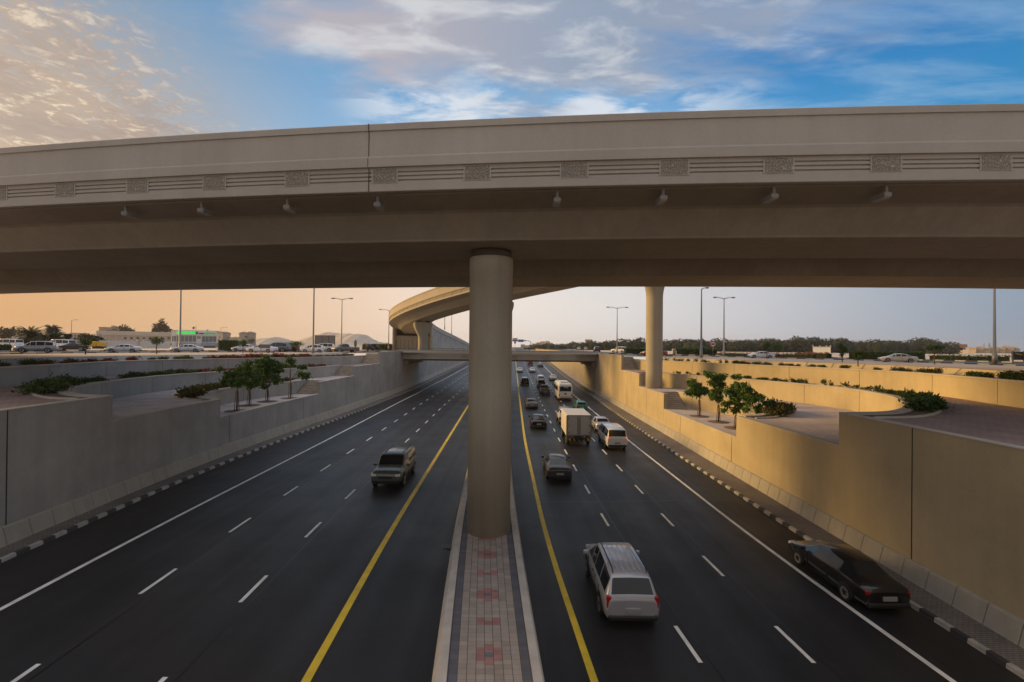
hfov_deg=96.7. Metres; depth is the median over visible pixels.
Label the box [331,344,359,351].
pickup truck
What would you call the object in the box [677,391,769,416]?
terrace wall
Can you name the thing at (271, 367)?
tree
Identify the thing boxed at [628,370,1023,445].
terrace floor
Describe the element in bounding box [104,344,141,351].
sedan
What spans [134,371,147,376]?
shrub
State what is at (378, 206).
underdeck lamp
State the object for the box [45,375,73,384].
shrub
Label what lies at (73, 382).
shrub
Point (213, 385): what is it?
shrub
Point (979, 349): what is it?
town house
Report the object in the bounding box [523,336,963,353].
distant tree belt
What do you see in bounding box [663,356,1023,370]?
pavement
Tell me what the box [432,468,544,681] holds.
median kerb
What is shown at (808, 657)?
white lane markings
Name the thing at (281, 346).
suv
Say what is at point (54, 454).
retaining wall
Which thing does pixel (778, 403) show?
shrub
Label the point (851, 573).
sedan
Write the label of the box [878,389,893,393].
shrub
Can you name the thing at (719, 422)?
tree pit
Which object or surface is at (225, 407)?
terrace floor
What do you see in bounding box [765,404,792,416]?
shrub
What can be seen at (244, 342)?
street tree
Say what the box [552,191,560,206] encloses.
underdeck lamp
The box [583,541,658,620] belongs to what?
suv
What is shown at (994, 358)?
lamp post
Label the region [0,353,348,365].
street edge wall
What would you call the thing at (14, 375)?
terrace wall
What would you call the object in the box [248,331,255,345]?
gabled house
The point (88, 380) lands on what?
shrub
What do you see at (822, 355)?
hedge
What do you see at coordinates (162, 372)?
shrub
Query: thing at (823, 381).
shrub
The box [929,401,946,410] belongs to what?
shrub
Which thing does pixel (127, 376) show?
shrub
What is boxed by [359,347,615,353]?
street
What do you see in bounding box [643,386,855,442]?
terrace floor
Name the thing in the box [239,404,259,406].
tree pit
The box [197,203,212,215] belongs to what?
underdeck lamp
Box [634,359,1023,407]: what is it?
terrace wall
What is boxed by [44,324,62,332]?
date palm
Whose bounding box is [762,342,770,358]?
street tree
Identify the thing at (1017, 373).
shrub
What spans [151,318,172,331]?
street tree
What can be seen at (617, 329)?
lamp post
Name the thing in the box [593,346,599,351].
suv
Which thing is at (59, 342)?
van
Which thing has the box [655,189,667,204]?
underdeck lamp
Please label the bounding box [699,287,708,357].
lamp post
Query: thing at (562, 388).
rear window
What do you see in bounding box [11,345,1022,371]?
ground
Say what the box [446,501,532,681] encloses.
median paving
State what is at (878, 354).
hedge
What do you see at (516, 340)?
sign gantry
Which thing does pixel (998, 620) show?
safety barrier
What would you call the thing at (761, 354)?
sedan
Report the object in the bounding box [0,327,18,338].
street tree
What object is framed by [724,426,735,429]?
tree pit
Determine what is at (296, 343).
street tree
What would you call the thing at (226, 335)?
gabled house
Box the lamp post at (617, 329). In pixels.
[606,307,627,352]
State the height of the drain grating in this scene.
0.025 m
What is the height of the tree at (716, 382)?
4.803 m
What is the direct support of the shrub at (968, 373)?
on the planting bed
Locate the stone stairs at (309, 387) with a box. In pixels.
[297,380,323,393]
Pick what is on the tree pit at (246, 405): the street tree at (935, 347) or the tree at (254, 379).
the tree at (254, 379)
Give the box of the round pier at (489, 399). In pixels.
[467,248,512,537]
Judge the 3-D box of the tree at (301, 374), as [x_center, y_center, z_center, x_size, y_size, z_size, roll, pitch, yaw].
[-22.990,3.932,48.938,3.030,4.578,1.547,1,-1,0]
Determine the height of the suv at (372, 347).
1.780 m
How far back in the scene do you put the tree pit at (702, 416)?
44.99 m
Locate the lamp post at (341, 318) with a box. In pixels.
[331,298,352,351]
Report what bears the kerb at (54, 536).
on the road toward viewer
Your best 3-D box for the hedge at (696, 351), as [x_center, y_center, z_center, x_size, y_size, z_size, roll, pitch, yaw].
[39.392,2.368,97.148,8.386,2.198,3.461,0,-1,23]
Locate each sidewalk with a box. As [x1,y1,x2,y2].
[0,361,468,556]
[532,350,1023,669]
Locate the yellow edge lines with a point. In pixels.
(316, 661)
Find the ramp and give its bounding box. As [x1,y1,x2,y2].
[389,287,574,333]
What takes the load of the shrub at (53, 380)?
on the planting strip at (51, 394)
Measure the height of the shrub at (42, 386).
1.191 m
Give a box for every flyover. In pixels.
[0,103,1023,269]
[0,258,1023,293]
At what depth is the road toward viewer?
17.73 m
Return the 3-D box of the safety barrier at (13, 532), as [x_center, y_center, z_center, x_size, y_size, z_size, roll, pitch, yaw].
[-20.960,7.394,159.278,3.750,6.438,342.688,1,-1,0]
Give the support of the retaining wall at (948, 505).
on the ground
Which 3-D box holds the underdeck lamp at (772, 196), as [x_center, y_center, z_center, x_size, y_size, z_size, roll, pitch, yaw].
[9.753,-5.502,17.177,0.280,0.445,0.660,1,-1,0]
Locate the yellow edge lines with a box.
[301,348,597,681]
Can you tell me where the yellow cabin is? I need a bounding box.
[90,341,107,348]
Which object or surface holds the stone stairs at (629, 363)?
on the terrace floor at (995, 422)
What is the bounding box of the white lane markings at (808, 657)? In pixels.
[0,363,955,681]
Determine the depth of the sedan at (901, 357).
52.91 m
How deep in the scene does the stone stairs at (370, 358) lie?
76.99 m
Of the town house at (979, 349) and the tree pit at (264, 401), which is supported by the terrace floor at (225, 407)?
the tree pit at (264, 401)
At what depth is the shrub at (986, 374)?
31.63 m
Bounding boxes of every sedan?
[59,343,90,349]
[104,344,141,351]
[170,344,203,351]
[231,344,253,351]
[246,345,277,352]
[524,398,537,408]
[528,414,546,427]
[541,453,571,478]
[549,375,556,380]
[592,416,609,430]
[640,351,667,355]
[747,351,774,357]
[788,540,910,608]
[877,353,918,362]
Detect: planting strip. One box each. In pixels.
[35,379,113,398]
[187,396,209,400]
[863,389,932,416]
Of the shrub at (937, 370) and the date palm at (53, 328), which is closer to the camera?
the shrub at (937, 370)
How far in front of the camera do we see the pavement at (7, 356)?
53.26 m
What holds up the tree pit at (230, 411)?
on the terrace floor at (225, 407)
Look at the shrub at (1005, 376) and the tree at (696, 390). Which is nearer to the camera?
the shrub at (1005, 376)
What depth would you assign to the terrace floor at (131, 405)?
33.65 m
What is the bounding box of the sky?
[0,0,1023,358]
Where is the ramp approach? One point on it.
(442, 338)
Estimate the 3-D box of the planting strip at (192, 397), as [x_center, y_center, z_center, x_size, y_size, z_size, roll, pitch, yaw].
[-26.700,4.630,43.447,4.004,0.001,18.154,1,-1,-9]
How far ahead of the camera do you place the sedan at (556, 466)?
32.98 m
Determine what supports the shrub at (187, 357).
on the planting bed
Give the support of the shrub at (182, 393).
on the planting strip at (192, 397)
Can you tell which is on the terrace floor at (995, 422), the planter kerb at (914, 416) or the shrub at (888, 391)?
the planter kerb at (914, 416)
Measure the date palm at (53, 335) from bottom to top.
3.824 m
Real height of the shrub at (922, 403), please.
1.044 m
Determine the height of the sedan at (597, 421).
1.462 m
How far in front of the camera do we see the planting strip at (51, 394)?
25.80 m
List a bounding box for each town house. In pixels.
[968,348,975,352]
[976,346,982,352]
[983,348,989,352]
[998,347,1004,352]
[1004,347,1012,352]
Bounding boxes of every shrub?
[10,374,73,395]
[16,358,39,365]
[17,376,67,391]
[41,380,71,392]
[42,373,86,385]
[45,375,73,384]
[57,359,71,362]
[67,358,79,362]
[80,375,99,382]
[86,358,100,361]
[93,374,109,381]
[116,374,136,378]
[124,357,137,360]
[125,370,140,376]
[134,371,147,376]
[151,370,168,374]
[166,368,175,373]
[170,384,205,397]
[174,368,190,373]
[181,355,193,358]
[183,385,207,394]
[191,382,214,391]
[199,367,210,371]
[205,382,219,389]
[253,353,265,357]
[271,353,282,357]
[759,402,789,415]
[763,397,796,412]
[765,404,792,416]
[766,400,795,412]
[820,378,832,383]
[839,364,851,367]
[839,381,850,387]
[865,385,884,391]
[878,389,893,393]
[887,367,905,370]
[893,389,917,395]
[897,387,939,402]
[898,394,942,411]
[901,367,912,371]
[904,393,954,409]
[906,393,945,401]
[910,390,943,399]
[916,367,925,372]
[925,367,943,373]
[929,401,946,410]
[964,371,976,375]
[970,371,985,376]
[976,371,996,377]
[997,370,1012,378]
[1000,371,1018,379]
[1005,370,1023,379]
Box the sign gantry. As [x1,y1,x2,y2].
[512,338,530,342]
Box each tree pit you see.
[224,409,245,412]
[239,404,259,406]
[257,400,276,402]
[689,415,708,417]
[707,420,729,423]
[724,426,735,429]
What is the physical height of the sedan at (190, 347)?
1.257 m
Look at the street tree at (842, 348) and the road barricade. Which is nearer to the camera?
the road barricade
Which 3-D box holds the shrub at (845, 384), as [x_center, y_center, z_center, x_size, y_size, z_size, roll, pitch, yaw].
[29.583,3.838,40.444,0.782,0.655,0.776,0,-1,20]
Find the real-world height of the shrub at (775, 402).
1.287 m
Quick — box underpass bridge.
[400,348,599,365]
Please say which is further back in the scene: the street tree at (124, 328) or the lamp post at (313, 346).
the street tree at (124, 328)
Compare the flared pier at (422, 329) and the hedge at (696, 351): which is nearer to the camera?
the hedge at (696, 351)
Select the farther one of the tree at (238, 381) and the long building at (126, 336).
the long building at (126, 336)
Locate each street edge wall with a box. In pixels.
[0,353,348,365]
[663,357,1020,377]
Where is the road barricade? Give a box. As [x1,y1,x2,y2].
[1011,351,1023,364]
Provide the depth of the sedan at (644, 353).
78.63 m
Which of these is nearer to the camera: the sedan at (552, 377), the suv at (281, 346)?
the suv at (281, 346)
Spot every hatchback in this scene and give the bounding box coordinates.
[300,344,325,352]
[572,400,587,410]
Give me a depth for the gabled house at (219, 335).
175.39 m
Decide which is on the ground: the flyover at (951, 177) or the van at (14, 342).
the van at (14, 342)
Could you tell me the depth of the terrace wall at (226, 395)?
47.67 m
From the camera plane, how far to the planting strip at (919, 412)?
23.89 m
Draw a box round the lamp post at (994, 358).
[992,289,997,363]
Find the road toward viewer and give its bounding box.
[0,362,468,681]
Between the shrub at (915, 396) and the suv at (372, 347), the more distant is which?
the suv at (372, 347)
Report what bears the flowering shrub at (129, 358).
on the planting bed
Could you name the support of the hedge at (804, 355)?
on the ground
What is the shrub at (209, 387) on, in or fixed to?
on the planting strip at (192, 397)
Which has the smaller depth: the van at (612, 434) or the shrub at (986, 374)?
the shrub at (986, 374)
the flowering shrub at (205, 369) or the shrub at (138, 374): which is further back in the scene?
the flowering shrub at (205, 369)
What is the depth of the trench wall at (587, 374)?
108.10 m
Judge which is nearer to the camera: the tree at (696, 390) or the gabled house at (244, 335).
the tree at (696, 390)
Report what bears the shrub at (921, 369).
on the planting bed
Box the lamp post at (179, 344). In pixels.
[178,290,181,346]
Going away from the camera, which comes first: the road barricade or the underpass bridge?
the road barricade
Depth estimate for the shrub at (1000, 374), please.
30.50 m
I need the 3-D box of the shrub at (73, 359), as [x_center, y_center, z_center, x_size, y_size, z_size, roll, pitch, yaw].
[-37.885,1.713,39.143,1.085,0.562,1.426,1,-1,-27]
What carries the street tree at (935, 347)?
on the ground
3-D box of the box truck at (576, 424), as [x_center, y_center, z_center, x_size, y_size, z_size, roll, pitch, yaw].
[6.433,8.641,46.563,2.640,2.996,6.280,1,0,0]
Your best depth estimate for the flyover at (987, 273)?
31.34 m
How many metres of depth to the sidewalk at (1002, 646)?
23.58 m
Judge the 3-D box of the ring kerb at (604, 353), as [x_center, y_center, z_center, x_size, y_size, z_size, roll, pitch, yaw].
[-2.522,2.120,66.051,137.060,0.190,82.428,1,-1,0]
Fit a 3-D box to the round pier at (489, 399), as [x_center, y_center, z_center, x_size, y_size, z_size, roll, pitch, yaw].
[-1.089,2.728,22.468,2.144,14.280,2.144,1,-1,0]
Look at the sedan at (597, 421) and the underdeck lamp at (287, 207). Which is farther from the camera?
the sedan at (597, 421)
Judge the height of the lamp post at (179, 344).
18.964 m
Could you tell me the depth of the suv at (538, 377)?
111.59 m
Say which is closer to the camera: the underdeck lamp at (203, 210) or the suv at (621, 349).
the underdeck lamp at (203, 210)
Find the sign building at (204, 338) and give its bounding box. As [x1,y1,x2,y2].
[171,330,217,347]
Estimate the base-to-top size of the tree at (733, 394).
4.761 m
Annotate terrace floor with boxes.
[0,363,367,408]
[112,376,346,417]
[220,394,311,415]
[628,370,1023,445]
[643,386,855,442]
[669,409,735,434]
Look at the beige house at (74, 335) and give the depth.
189.35 m
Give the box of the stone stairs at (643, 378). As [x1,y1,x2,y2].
[637,372,645,385]
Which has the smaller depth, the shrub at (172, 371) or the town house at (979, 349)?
the shrub at (172, 371)
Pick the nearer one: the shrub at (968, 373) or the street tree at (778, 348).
the shrub at (968, 373)
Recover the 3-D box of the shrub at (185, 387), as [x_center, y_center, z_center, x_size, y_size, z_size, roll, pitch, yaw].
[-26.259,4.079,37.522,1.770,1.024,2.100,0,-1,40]
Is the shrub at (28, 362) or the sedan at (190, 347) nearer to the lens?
the shrub at (28, 362)
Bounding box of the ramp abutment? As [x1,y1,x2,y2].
[392,323,432,349]
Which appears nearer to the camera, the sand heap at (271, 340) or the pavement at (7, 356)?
the pavement at (7, 356)
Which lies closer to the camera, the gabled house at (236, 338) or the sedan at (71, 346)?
the sedan at (71, 346)
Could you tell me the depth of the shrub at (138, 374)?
39.19 m
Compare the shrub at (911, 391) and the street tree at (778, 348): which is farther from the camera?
the street tree at (778, 348)
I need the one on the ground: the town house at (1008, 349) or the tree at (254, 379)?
the town house at (1008, 349)
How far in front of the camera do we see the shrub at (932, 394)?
28.57 m
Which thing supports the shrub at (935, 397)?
on the planting strip at (919, 412)
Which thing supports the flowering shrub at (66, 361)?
on the planting bed
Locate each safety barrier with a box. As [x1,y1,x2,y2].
[0,361,465,547]
[535,350,1023,648]
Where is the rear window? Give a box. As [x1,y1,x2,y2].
[560,386,570,390]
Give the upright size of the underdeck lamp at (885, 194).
0.445 m
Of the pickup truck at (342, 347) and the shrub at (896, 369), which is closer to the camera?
the shrub at (896, 369)
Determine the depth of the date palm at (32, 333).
94.40 m
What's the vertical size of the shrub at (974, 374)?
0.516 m
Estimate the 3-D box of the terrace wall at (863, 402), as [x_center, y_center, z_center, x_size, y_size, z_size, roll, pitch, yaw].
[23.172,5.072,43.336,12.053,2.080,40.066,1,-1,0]
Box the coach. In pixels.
[552,380,571,399]
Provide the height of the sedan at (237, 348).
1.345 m
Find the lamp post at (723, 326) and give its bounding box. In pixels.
[713,297,734,355]
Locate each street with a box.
[0,351,1022,364]
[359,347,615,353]
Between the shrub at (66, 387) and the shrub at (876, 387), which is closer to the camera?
the shrub at (66, 387)
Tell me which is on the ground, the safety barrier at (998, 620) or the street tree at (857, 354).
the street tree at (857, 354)
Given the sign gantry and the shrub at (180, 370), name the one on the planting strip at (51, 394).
the shrub at (180, 370)
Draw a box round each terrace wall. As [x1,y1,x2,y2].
[0,355,365,386]
[56,365,341,418]
[196,379,308,405]
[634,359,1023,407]
[662,373,913,414]
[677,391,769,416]
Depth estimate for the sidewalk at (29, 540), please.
27.18 m
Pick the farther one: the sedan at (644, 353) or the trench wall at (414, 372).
the trench wall at (414, 372)
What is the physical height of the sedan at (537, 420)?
1.462 m
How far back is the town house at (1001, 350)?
419.98 m
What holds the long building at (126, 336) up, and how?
on the ground
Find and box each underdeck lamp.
[121,206,138,218]
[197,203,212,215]
[283,199,296,213]
[374,196,384,210]
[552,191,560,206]
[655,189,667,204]
[762,187,778,202]
[871,186,891,201]
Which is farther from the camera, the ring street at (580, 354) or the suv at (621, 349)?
the suv at (621, 349)
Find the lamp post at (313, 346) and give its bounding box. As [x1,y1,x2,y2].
[312,288,314,352]
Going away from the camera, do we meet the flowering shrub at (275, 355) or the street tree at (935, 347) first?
the street tree at (935, 347)
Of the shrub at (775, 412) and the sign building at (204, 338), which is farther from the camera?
the sign building at (204, 338)
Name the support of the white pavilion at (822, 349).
on the ground
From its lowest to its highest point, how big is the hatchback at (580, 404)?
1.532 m
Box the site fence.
[99,339,169,348]
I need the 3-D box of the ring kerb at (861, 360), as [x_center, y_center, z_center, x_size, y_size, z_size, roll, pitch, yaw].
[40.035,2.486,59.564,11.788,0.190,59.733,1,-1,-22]
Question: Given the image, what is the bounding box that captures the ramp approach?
[395,324,468,349]
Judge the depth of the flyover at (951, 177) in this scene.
18.50 m
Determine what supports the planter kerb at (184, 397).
on the terrace floor at (131, 405)
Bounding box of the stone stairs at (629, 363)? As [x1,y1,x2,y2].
[624,357,637,369]
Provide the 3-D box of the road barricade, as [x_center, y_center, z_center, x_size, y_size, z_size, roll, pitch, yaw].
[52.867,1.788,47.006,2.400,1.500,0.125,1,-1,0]
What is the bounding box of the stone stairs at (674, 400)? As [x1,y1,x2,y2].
[662,391,685,408]
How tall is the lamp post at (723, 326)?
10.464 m
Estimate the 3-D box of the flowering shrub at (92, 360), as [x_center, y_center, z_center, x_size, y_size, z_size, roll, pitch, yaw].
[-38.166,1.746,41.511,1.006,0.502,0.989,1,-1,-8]
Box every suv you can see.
[13,340,58,352]
[270,342,291,350]
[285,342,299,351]
[318,343,334,351]
[366,344,379,350]
[371,445,416,485]
[520,377,529,384]
[536,375,544,380]
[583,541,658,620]
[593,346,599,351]
[610,346,626,352]
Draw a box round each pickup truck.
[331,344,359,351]
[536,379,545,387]
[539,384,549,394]
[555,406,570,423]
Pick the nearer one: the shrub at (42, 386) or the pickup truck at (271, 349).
the shrub at (42, 386)
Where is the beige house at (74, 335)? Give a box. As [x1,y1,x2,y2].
[70,333,89,342]
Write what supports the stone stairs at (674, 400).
on the terrace floor at (820, 421)
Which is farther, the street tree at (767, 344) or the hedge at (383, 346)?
the hedge at (383, 346)
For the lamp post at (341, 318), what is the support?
on the ground
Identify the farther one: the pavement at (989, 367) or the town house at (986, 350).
the town house at (986, 350)
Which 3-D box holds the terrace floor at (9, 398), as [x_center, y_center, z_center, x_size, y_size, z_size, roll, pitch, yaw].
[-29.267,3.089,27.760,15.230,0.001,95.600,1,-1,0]
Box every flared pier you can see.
[413,321,431,349]
[645,287,664,388]
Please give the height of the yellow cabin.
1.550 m
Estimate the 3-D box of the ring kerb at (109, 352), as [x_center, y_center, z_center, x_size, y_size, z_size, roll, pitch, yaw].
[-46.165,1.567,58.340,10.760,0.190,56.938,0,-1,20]
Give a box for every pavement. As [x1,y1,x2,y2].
[0,352,338,358]
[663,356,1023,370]
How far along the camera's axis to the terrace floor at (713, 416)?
44.59 m
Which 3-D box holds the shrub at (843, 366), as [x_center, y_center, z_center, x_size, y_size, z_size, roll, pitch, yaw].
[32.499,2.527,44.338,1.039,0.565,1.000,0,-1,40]
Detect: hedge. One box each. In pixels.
[0,343,11,349]
[217,339,238,349]
[361,343,391,349]
[623,347,645,353]
[676,347,716,354]
[717,352,814,357]
[795,351,833,357]
[847,350,924,358]
[928,354,1010,360]
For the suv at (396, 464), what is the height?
1.935 m
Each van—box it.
[0,339,23,347]
[50,339,75,345]
[596,423,627,447]
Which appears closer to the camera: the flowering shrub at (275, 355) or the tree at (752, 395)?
the tree at (752, 395)
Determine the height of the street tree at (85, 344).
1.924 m
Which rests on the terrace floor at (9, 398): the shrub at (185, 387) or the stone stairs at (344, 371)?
the stone stairs at (344, 371)
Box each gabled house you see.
[217,331,223,346]
[222,331,230,339]
[229,337,242,344]
[239,332,248,343]
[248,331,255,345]
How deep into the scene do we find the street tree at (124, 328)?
224.38 m
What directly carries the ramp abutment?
on the street at (512, 347)
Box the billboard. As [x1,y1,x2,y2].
[315,335,334,344]
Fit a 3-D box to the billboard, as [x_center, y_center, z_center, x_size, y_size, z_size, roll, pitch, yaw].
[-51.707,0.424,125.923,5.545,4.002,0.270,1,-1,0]
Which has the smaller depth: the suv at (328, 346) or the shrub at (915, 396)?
the shrub at (915, 396)
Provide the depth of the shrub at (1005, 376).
29.80 m
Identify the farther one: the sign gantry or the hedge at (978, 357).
the sign gantry
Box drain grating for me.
[442,544,451,548]
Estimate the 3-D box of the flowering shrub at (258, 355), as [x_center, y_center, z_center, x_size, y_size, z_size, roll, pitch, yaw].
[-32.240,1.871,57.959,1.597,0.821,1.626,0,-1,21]
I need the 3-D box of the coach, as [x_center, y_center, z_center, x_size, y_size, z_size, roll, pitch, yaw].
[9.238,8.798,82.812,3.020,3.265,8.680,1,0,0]
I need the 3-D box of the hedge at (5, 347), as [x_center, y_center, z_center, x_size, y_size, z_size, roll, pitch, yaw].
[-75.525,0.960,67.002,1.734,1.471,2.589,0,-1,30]
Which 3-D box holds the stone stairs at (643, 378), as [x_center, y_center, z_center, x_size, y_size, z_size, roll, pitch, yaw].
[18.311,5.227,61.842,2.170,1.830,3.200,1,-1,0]
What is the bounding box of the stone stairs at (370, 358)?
[361,353,377,363]
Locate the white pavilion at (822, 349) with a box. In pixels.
[812,345,830,353]
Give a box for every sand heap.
[256,337,291,344]
[298,332,385,347]
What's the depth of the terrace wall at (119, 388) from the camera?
40.38 m
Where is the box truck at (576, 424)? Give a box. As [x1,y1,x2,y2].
[559,408,591,444]
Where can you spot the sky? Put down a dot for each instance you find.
(71, 70)
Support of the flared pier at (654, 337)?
on the terrace floor at (820, 421)
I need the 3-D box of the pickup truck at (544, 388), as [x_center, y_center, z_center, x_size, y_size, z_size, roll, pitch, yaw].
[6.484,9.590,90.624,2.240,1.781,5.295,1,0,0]
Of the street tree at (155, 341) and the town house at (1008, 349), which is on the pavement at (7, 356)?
the street tree at (155, 341)
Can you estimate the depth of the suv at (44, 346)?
57.88 m
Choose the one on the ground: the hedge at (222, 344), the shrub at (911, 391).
the hedge at (222, 344)
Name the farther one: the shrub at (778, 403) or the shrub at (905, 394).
the shrub at (778, 403)
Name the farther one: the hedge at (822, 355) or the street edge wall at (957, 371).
the hedge at (822, 355)
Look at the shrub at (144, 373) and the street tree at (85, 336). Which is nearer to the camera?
the shrub at (144, 373)
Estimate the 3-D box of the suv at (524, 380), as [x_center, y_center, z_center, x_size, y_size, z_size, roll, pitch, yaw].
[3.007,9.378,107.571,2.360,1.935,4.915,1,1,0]
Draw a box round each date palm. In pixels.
[8,326,48,344]
[42,331,63,340]
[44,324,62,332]
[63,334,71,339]
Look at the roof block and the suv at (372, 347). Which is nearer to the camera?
the suv at (372, 347)
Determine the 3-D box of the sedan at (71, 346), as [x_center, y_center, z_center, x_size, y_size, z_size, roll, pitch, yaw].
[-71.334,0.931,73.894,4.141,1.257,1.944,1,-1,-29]
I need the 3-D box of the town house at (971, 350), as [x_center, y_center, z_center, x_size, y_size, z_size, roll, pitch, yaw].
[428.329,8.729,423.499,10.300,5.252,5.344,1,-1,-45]
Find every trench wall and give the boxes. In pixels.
[402,349,468,385]
[534,350,596,388]
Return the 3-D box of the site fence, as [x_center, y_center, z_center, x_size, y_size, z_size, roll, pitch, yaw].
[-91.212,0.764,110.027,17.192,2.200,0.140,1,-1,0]
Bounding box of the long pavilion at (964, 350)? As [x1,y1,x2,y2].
[952,344,967,353]
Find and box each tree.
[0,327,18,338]
[73,333,106,342]
[77,338,92,353]
[116,324,134,330]
[147,337,164,353]
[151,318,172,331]
[214,364,249,410]
[238,339,247,352]
[241,359,263,404]
[251,354,288,400]
[284,356,312,397]
[289,341,303,346]
[683,378,709,415]
[703,370,728,421]
[718,373,745,427]
[735,381,774,413]
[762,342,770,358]
[768,343,783,358]
[837,342,848,361]
[853,350,863,365]
[925,344,945,363]
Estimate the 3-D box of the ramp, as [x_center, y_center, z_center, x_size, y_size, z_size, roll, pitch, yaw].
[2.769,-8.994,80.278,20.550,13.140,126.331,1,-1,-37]
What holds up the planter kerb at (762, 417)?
on the terrace floor at (820, 421)
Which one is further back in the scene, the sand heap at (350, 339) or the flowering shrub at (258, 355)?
the sand heap at (350, 339)
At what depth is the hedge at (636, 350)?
106.98 m
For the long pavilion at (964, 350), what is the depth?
268.14 m
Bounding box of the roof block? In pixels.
[99,326,118,330]
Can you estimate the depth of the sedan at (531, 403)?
68.68 m
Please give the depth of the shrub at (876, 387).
36.95 m
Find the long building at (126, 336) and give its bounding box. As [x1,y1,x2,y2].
[96,331,171,345]
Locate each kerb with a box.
[0,350,1022,362]
[0,351,340,353]
[0,362,467,562]
[31,370,227,399]
[183,396,201,400]
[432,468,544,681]
[547,362,1023,678]
[637,355,1023,365]
[674,373,941,418]
[707,394,779,418]
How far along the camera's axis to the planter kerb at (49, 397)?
24.45 m
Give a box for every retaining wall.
[0,351,402,526]
[597,353,1023,619]
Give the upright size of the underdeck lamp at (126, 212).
0.445 m
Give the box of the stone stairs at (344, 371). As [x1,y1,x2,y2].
[334,366,351,375]
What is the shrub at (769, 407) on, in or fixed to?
on the planting strip
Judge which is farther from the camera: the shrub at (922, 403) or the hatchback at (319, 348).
the hatchback at (319, 348)

